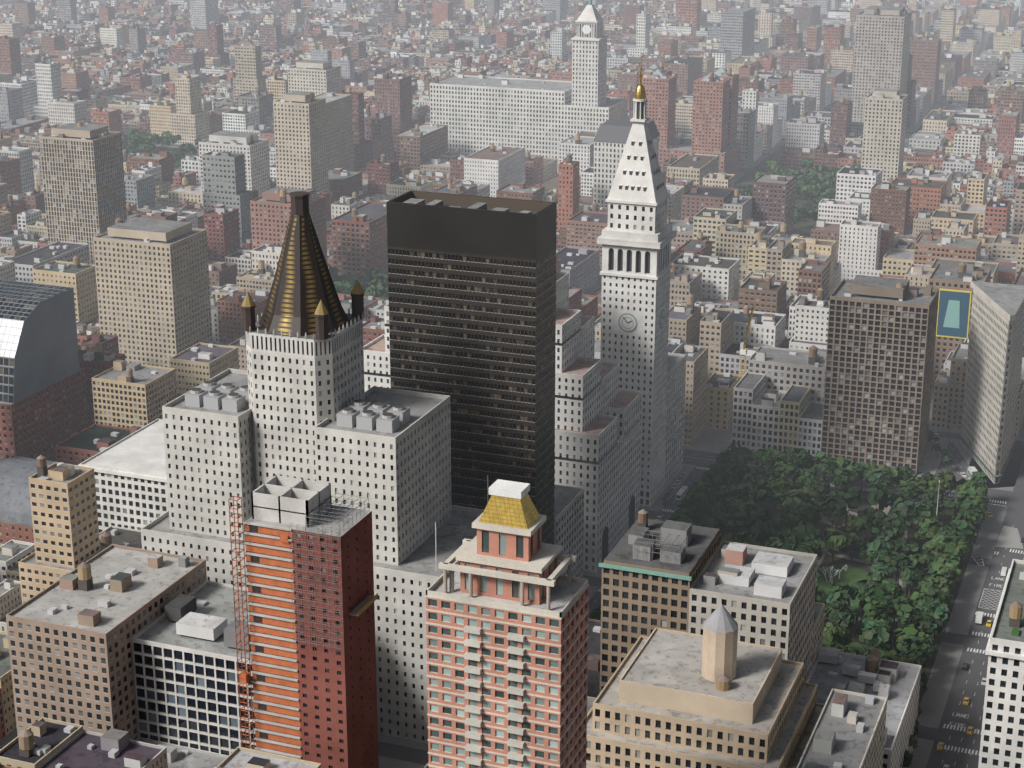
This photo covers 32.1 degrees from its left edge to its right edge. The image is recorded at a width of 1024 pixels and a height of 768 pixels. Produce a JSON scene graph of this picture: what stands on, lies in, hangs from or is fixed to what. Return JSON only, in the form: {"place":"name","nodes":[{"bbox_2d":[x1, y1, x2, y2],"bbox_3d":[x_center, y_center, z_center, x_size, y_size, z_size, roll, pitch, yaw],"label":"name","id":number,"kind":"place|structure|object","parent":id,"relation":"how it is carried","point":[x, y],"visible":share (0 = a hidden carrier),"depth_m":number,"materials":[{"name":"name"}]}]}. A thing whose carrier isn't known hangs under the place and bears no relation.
{"place":"outdoors","nodes":[
{"label":"outdoors","id":0,"kind":"place"},
{"bbox_2d":[134,146,835,297],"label":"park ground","id":1,"kind":"structure","parent":0,"point":[803,226],"depth_m":1454.89,"materials":[{"name":"soil"}]},
{"bbox_2d":[121,91,860,299],"bbox_3d":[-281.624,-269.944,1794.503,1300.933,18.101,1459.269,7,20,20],"label":"park trees","id":2,"kind":"object","parent":1,"relation":"on","point":[377,287],"visible":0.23,"depth_m":1489.49,"materials":[{"name":"green plant"}]},
{"bbox_2d":[152,25,1023,767],"bbox_3d":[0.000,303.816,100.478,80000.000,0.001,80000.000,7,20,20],"label":"ground","id":3,"kind":"structure","parent":0,"point":[1012,501],"depth_m":731.48,"materials":[{"name":"concrete"}]},
{"bbox_2d":[0,280,255,767],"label":"buildings","id":4,"kind":"structure","parent":3,"relation":"on","point":[138,644],"depth_m":592.16,"materials":[{"name":"beige concrete"}]},
{"bbox_2d":[228,475,378,767],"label":"building","id":5,"kind":"structure","parent":3,"relation":"on","point":[309,573],"depth_m":540.51,"materials":[{"name":"red brick"}]},
{"bbox_2d":[141,191,487,743],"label":"skyscraper","id":6,"kind":"structure","parent":3,"relation":"on","point":[294,400],"depth_m":629.92,"materials":[{"name":"white stone"}]},
{"bbox_2d":[39,0,911,367],"bbox_3d":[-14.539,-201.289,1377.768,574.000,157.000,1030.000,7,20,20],"label":"high-rise buildings","id":7,"kind":"structure","parent":3,"relation":"on","point":[153,288],"depth_m":1363.81,"materials":[{"name":"beige concrete"}]},
{"bbox_2d":[386,190,583,577],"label":"skyscraper","id":8,"kind":"structure","parent":3,"relation":"on","point":[472,303],"depth_m":674.32,"materials":[{"name":"black glass"}]},
{"bbox_2d":[363,272,641,571],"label":"building","id":9,"kind":"structure","parent":3,"relation":"on","point":[598,410],"depth_m":772.93,"materials":[{"name":"white stone"}]},
{"bbox_2d":[425,479,588,767],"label":"apartment tower","id":10,"kind":"structure","parent":3,"relation":"on","point":[507,611],"depth_m":421.17,"materials":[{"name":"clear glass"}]},
{"bbox_2d":[0,20,1023,261],"bbox_3d":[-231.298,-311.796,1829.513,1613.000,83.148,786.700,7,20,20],"label":"city buildings","id":11,"kind":"structure","parent":3,"relation":"on","point":[962,161],"depth_m":1674.88,"materials":[{"name":"grey concrete"}]},
{"bbox_2d":[0,145,1023,767],"bbox_3d":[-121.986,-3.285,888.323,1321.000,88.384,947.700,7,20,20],"label":"city","id":12,"kind":"object","parent":3,"relation":"on","point":[728,269],"visible":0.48,"depth_m":1076.44,"materials":[{"name":"beige concrete"}]},
{"bbox_2d":[0,0,1023,94],"bbox_3d":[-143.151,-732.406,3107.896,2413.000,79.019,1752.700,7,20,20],"label":"city","id":13,"kind":"object","parent":3,"relation":"on","point":[969,32],"visible":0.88,"depth_m":2432.59,"materials":[{"name":"grey concrete"}]},
{"bbox_2d":[0,15,1023,767],"bbox_3d":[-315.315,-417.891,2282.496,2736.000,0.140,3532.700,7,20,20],"label":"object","id":14,"kind":"structure","parent":3,"relation":"on","point":[938,685],"depth_m":786.80,"materials":[{"name":"grey asphalt"}]},
{"bbox_2d":[597,65,676,505],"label":"clock tower","id":15,"kind":"structure","parent":3,"relation":"on","point":[637,236],"depth_m":815.36,"materials":[{"name":"white stone"}]},
{"bbox_2d":[594,339,685,488],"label":"building","id":16,"kind":"structure","parent":3,"relation":"on","point":[675,402],"depth_m":868.69,"materials":[{"name":"grey concrete"}]},
{"bbox_2d":[675,486,687,499],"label":"bus","id":17,"kind":"object","parent":3,"relation":"on","point":[681,493],"visible":0.91,"depth_m":853.42,"materials":[{"name":"paint"}]},
{"bbox_2d":[424,509,1023,767],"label":"buildings","id":18,"kind":"structure","parent":3,"relation":"on","point":[707,648],"depth_m":540.76,"materials":[{"name":"beige concrete"}]},
{"bbox_2d":[740,304,754,376],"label":"tower crane","id":19,"kind":"object","parent":3,"relation":"on","point":[743,350],"visible":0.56,"depth_m":930.74,"materials":[{"name":"paint"}]},
{"bbox_2d":[589,430,989,767],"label":"park trees","id":20,"kind":"object","parent":3,"relation":"on","point":[923,612],"visible":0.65,"depth_m":787.62,"materials":[{"name":"green plant"}]},
{"bbox_2d":[589,441,1023,765],"bbox_3d":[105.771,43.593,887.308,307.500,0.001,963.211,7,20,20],"label":"road markings","id":21,"kind":"object","parent":3,"relation":"on","point":[972,634],"visible":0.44,"depth_m":720.50,"materials":[{"name":"paint"}]},
{"bbox_2d":[731,262,1023,483],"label":"buildings","id":22,"kind":"structure","parent":3,"relation":"on","point":[859,389],"depth_m":883.74,"materials":[{"name":"grey concrete"}]},
{"bbox_2d":[937,742,943,750],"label":"car","id":23,"kind":"object","parent":3,"relation":"on","point":[940,746],"visible":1,"depth_m":628.76,"materials":[{"name":"paint"}]},
{"bbox_2d":[962,663,967,669],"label":"car","id":24,"kind":"object","parent":3,"relation":"on","point":[964,666],"visible":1,"depth_m":686.35,"materials":[{"name":"paint"}]},
{"bbox_2d":[963,697,969,704],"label":"car","id":25,"kind":"object","parent":3,"relation":"on","point":[966,700],"visible":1,"depth_m":660.12,"materials":[{"name":"paint"}]},
{"bbox_2d":[966,726,973,734],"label":"car","id":26,"kind":"object","parent":3,"relation":"on","point":[969,730],"visible":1,"depth_m":639.24,"materials":[{"name":"paint"}]},
{"bbox_2d":[968,466,976,475],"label":"truck","id":27,"kind":"object","parent":3,"relation":"on","point":[971,469],"visible":0.65,"depth_m":882.09,"materials":[{"name":"paint"}]},
{"bbox_2d":[975,611,983,624],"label":"truck","id":28,"kind":"object","parent":3,"relation":"on","point":[979,617],"visible":1,"depth_m":722.80,"materials":[{"name":"paint"}]},
{"bbox_2d":[981,678,985,685],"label":"car","id":29,"kind":"object","parent":3,"relation":"on","point":[983,682],"visible":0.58,"depth_m":674.34,"materials":[{"name":"paint"}]},
{"bbox_2d":[986,620,991,626],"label":"car","id":30,"kind":"object","parent":3,"relation":"on","point":[988,623],"visible":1,"depth_m":722.17,"materials":[{"name":"paint"}]},
{"bbox_2d":[1001,567,1006,575],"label":"van","id":31,"kind":"object","parent":3,"relation":"on","point":[1003,571],"visible":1,"depth_m":767.96,"materials":[{"name":"paint"}]},
{"bbox_2d":[995,526,1022,548],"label":"traffic islands","id":32,"kind":"object","parent":3,"relation":"on","point":[1009,537],"visible":0.5,"depth_m":805.83,"materials":[{"name":"concrete"}]},
{"bbox_2d":[695,475,986,704],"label":"park ground","id":33,"kind":"structure","parent":0,"point":[865,535],"depth_m":790.94,"materials":[{"name":"grey concrete"}]},
{"bbox_2d":[749,512,870,655],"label":"park lawns","id":34,"kind":"structure","parent":33,"relation":"on","point":[848,573],"depth_m":767.64,"materials":[{"name":"green plant"}]},
{"bbox_2d":[821,565,845,583],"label":"lawn sculpture","id":35,"kind":"object","parent":34,"relation":"on","point":[831,574],"visible":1,"depth_m":760.70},
{"bbox_2d":[698,503,922,656],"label":"park paths","id":36,"kind":"structure","parent":33,"relation":"on","point":[839,522],"depth_m":794.06,"materials":[{"name":"grey concrete"}]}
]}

